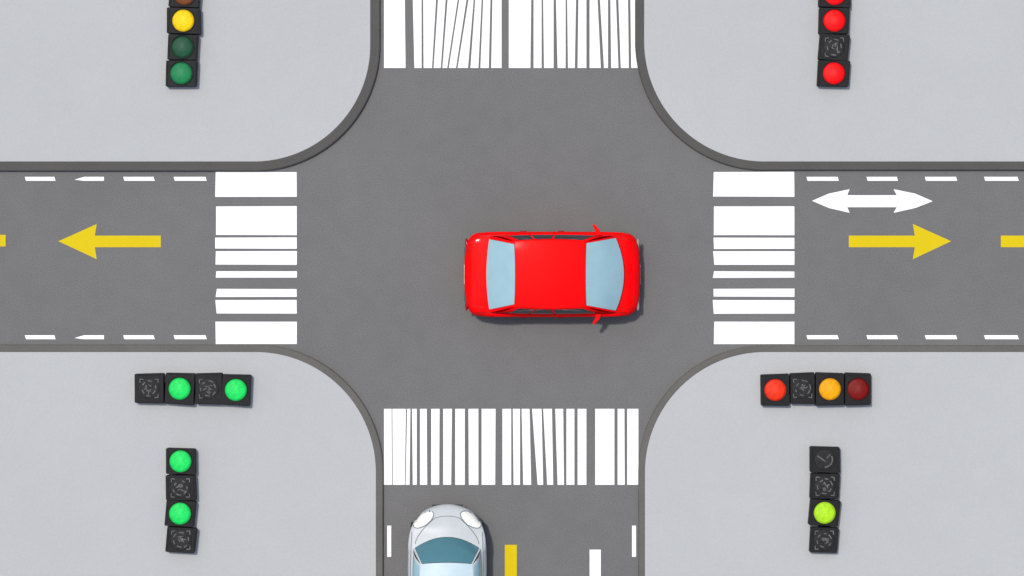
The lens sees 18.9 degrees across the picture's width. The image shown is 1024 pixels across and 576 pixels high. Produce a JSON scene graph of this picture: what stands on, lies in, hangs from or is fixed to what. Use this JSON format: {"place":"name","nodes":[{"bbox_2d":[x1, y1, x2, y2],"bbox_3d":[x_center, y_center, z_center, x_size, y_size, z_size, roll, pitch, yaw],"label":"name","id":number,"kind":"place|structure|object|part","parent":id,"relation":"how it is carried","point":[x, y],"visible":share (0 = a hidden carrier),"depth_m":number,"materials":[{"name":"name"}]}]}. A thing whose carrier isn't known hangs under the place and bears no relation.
{"place":"outdoors","nodes":[
{"label":"outdoors","id":0,"kind":"place"},
{"bbox_2d":[0,0,369,160],"bbox_3d":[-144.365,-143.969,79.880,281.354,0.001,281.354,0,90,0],"label":"pavement","id":1,"kind":"structure","parent":0,"point":[82,80],"depth_m":79.88,"materials":[{"name":"concrete"}]},
{"bbox_2d":[166,0,200,86],"bbox_3d":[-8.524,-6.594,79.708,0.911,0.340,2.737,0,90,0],"label":"traffic light","id":2,"kind":"object","parent":1,"relation":"on","point":[184,20],"visible":1,"depth_m":79.59,"materials":[{"name":"black plastic"}]},
{"bbox_2d":[0,352,375,575],"bbox_3d":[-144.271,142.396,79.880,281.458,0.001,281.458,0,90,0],"label":"pavement","id":3,"kind":"structure","parent":0,"point":[285,474],"depth_m":79.88,"materials":[{"name":"concrete"}]},
{"bbox_2d":[164,447,197,552],"bbox_3d":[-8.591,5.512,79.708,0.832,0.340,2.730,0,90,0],"label":"traffic light","id":4,"kind":"object","parent":3,"relation":"on","point":[181,494],"visible":1,"depth_m":79.60,"materials":[{"name":"green"}]},
{"bbox_2d":[135,372,251,405],"bbox_3d":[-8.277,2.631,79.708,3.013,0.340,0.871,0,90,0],"label":"traffic light","id":5,"kind":"object","parent":3,"relation":"on","point":[221,388],"visible":1,"depth_m":79.61,"materials":[{"name":"green"}]},
{"bbox_2d":[0,0,1023,575],"bbox_3d":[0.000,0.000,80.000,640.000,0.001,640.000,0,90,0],"label":"road","id":6,"kind":"structure","parent":0,"point":[412,178],"depth_m":80.00,"materials":[{"name":"grey asphalt"}]},
{"bbox_2d":[0,235,5,245],"bbox_3d":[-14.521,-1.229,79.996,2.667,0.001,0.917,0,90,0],"label":"arrow marking","id":7,"kind":"object","parent":6,"relation":"on","point":[2,240],"visible":1,"depth_m":80.00,"materials":[{"name":"yellow paint"}]},
{"bbox_2d":[59,224,160,258],"bbox_3d":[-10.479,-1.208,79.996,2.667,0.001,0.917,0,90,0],"label":"arrow marking","id":8,"kind":"object","parent":6,"relation":"on","point":[87,241],"visible":1,"depth_m":80.00,"materials":[{"name":"yellow paint"}]},
{"bbox_2d":[0,0,379,170],"bbox_3d":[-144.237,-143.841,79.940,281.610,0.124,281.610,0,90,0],"label":"kerb","id":9,"kind":"structure","parent":6,"relation":"on","point":[339,130],"depth_m":79.88,"materials":[{"name":"concrete"}]},
{"bbox_2d":[0,345,382,575],"bbox_3d":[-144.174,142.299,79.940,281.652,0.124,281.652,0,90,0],"label":"kerb","id":10,"kind":"structure","parent":6,"relation":"on","point":[343,384],"depth_m":79.88,"materials":[{"name":"concrete"}]},
{"bbox_2d":[215,172,296,343],"bbox_3d":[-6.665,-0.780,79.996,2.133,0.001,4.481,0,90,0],"label":"crosswalk","id":11,"kind":"structure","parent":6,"relation":"on","point":[256,220],"depth_m":80.00,"materials":[{"name":"white paint"}]},
{"bbox_2d":[408,504,486,575],"bbox_3d":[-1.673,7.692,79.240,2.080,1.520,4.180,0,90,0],"label":"white car","id":12,"kind":"object","parent":6,"relation":"on","point":[447,539],"visible":1,"depth_m":79.05,"materials":[{"name":"paint"}]},
{"bbox_3d":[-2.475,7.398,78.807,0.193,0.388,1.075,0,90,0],"label":"side window","id":13,"kind":"part","parent":12,"relation":"part of","materials":[{"name":"teal glass"}]},
{"bbox_3d":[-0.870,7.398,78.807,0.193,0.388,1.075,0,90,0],"label":"side window","id":14,"kind":"part","parent":12,"relation":"part of","materials":[{"name":"teal glass"}]},
{"bbox_2d":[384,409,637,484],"bbox_3d":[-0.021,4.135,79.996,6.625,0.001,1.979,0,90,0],"label":"crosswalk","id":15,"kind":"structure","parent":6,"relation":"on","point":[395,420],"depth_m":80.00,"materials":[{"name":"white paint"}]},
{"bbox_2d":[384,0,637,67],"bbox_3d":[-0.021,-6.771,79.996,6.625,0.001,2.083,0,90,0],"label":"crosswalk","id":16,"kind":"structure","parent":6,"relation":"on","point":[519,33],"depth_m":80.00,"materials":[{"name":"white paint"}]},
{"bbox_2d":[505,545,516,575],"bbox_3d":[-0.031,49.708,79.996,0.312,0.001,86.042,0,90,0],"label":"yellow lane marking","id":17,"kind":"object","parent":6,"relation":"on","point":[510,560],"visible":1,"depth_m":80.00,"materials":[{"name":"paint"}]},
{"bbox_2d":[25,177,1018,575],"bbox_3d":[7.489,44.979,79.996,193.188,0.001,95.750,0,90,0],"label":"lane marking","id":18,"kind":"object","parent":6,"relation":"on","point":[595,563],"visible":1,"depth_m":80.00,"materials":[{"name":"white paint"}]},
{"bbox_2d":[464,224,640,323],"bbox_3d":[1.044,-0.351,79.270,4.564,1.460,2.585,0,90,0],"label":"red car","id":19,"kind":"object","parent":6,"relation":"on","point":[596,274],"visible":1,"depth_m":78.74,"materials":[{"name":"paint"}]},
{"bbox_3d":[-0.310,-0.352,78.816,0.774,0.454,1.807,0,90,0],"label":"rear window","id":20,"kind":"part","parent":19,"relation":"part of","materials":[{"name":"blue glass"}]},
{"bbox_3d":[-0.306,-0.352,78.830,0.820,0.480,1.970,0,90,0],"label":"rear window frame","id":21,"kind":"part","parent":19,"relation":"part of","materials":[{"name":"red paint"}]},
{"bbox_3d":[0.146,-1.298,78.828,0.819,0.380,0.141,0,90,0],"label":"side window","id":22,"kind":"part","parent":19,"relation":"part of","materials":[{"name":"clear glass"}]},
{"bbox_3d":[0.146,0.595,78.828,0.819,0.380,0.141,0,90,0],"label":"side window","id":23,"kind":"part","parent":19,"relation":"part of","materials":[{"name":"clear glass"}]},
{"bbox_3d":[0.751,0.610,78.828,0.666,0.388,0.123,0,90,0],"label":"side window","id":24,"kind":"part","parent":19,"relation":"part of","materials":[{"name":"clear glass"}]},
{"bbox_3d":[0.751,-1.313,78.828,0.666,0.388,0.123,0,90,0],"label":"side window","id":25,"kind":"part","parent":19,"relation":"part of","materials":[{"name":"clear glass"}]},
{"bbox_3d":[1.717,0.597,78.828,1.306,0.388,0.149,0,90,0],"label":"side window","id":26,"kind":"part","parent":19,"relation":"part of","materials":[{"name":"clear glass"}]},
{"bbox_3d":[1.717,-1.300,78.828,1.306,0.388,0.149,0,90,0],"label":"side window","id":27,"kind":"part","parent":19,"relation":"part of","materials":[{"name":"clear glass"}]},
{"bbox_2d":[713,172,794,343],"bbox_3d":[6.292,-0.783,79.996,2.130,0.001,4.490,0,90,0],"label":"crosswalk","id":28,"kind":"structure","parent":6,"relation":"on","point":[753,220],"depth_m":80.00,"materials":[{"name":"white paint"}]},
{"bbox_2d":[635,0,1023,170],"bbox_3d":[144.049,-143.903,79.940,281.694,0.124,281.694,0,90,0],"label":"kerb","id":29,"kind":"structure","parent":6,"relation":"on","point":[675,128],"depth_m":79.88,"materials":[{"name":"concrete"}]},
{"bbox_2d":[638,345,1023,575],"bbox_3d":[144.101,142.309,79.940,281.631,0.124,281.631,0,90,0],"label":"kerb","id":30,"kind":"structure","parent":6,"relation":"on","point":[677,385],"depth_m":79.88,"materials":[{"name":"concrete"}]},
{"bbox_2d":[813,189,931,212],"bbox_3d":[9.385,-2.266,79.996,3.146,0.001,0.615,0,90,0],"label":"double arrow marking","id":31,"kind":"object","parent":6,"relation":"on","point":[899,200],"visible":1,"depth_m":80.00,"materials":[{"name":"white paint"}]},
{"bbox_2d":[849,224,950,258],"bbox_3d":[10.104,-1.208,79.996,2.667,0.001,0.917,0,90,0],"label":"arrow marking","id":32,"kind":"object","parent":6,"relation":"on","point":[922,241],"visible":1,"depth_m":80.00,"materials":[{"name":"yellow paint"}]},
{"bbox_2d":[1001,236,1023,246],"bbox_3d":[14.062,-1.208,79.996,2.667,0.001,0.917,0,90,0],"label":"arrow marking","id":33,"kind":"object","parent":6,"relation":"on","point":[1012,241],"visible":1,"depth_m":80.00,"materials":[{"name":"yellow paint"}]},
{"bbox_2d":[644,0,1023,160],"bbox_3d":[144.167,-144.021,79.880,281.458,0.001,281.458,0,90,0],"label":"pavement","id":34,"kind":"structure","parent":0,"point":[936,80],"depth_m":79.88,"materials":[{"name":"concrete"}]},
{"bbox_2d":[816,0,850,86],"bbox_3d":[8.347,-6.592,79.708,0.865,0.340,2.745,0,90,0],"label":"traffic light","id":35,"kind":"object","parent":34,"relation":"on","point":[833,67],"visible":1,"depth_m":79.60,"materials":[{"name":"red"}]},
{"bbox_2d":[645,352,1023,575],"bbox_3d":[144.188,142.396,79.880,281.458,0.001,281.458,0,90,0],"label":"pavement","id":36,"kind":"structure","parent":0,"point":[930,445],"depth_m":79.88,"materials":[{"name":"concrete"}]},
{"bbox_2d":[760,372,870,405],"bbox_3d":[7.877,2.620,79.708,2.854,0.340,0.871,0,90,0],"label":"traffic light","id":37,"kind":"object","parent":36,"relation":"on","point":[830,389],"visible":1,"depth_m":79.60,"materials":[{"name":"red"}]},
{"bbox_2d":[808,446,840,552],"bbox_3d":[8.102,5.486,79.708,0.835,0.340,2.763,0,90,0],"label":"traffic light","id":38,"kind":"object","parent":36,"relation":"on","point":[824,509],"visible":1,"depth_m":79.61,"materials":[{"name":"green"}]}
]}

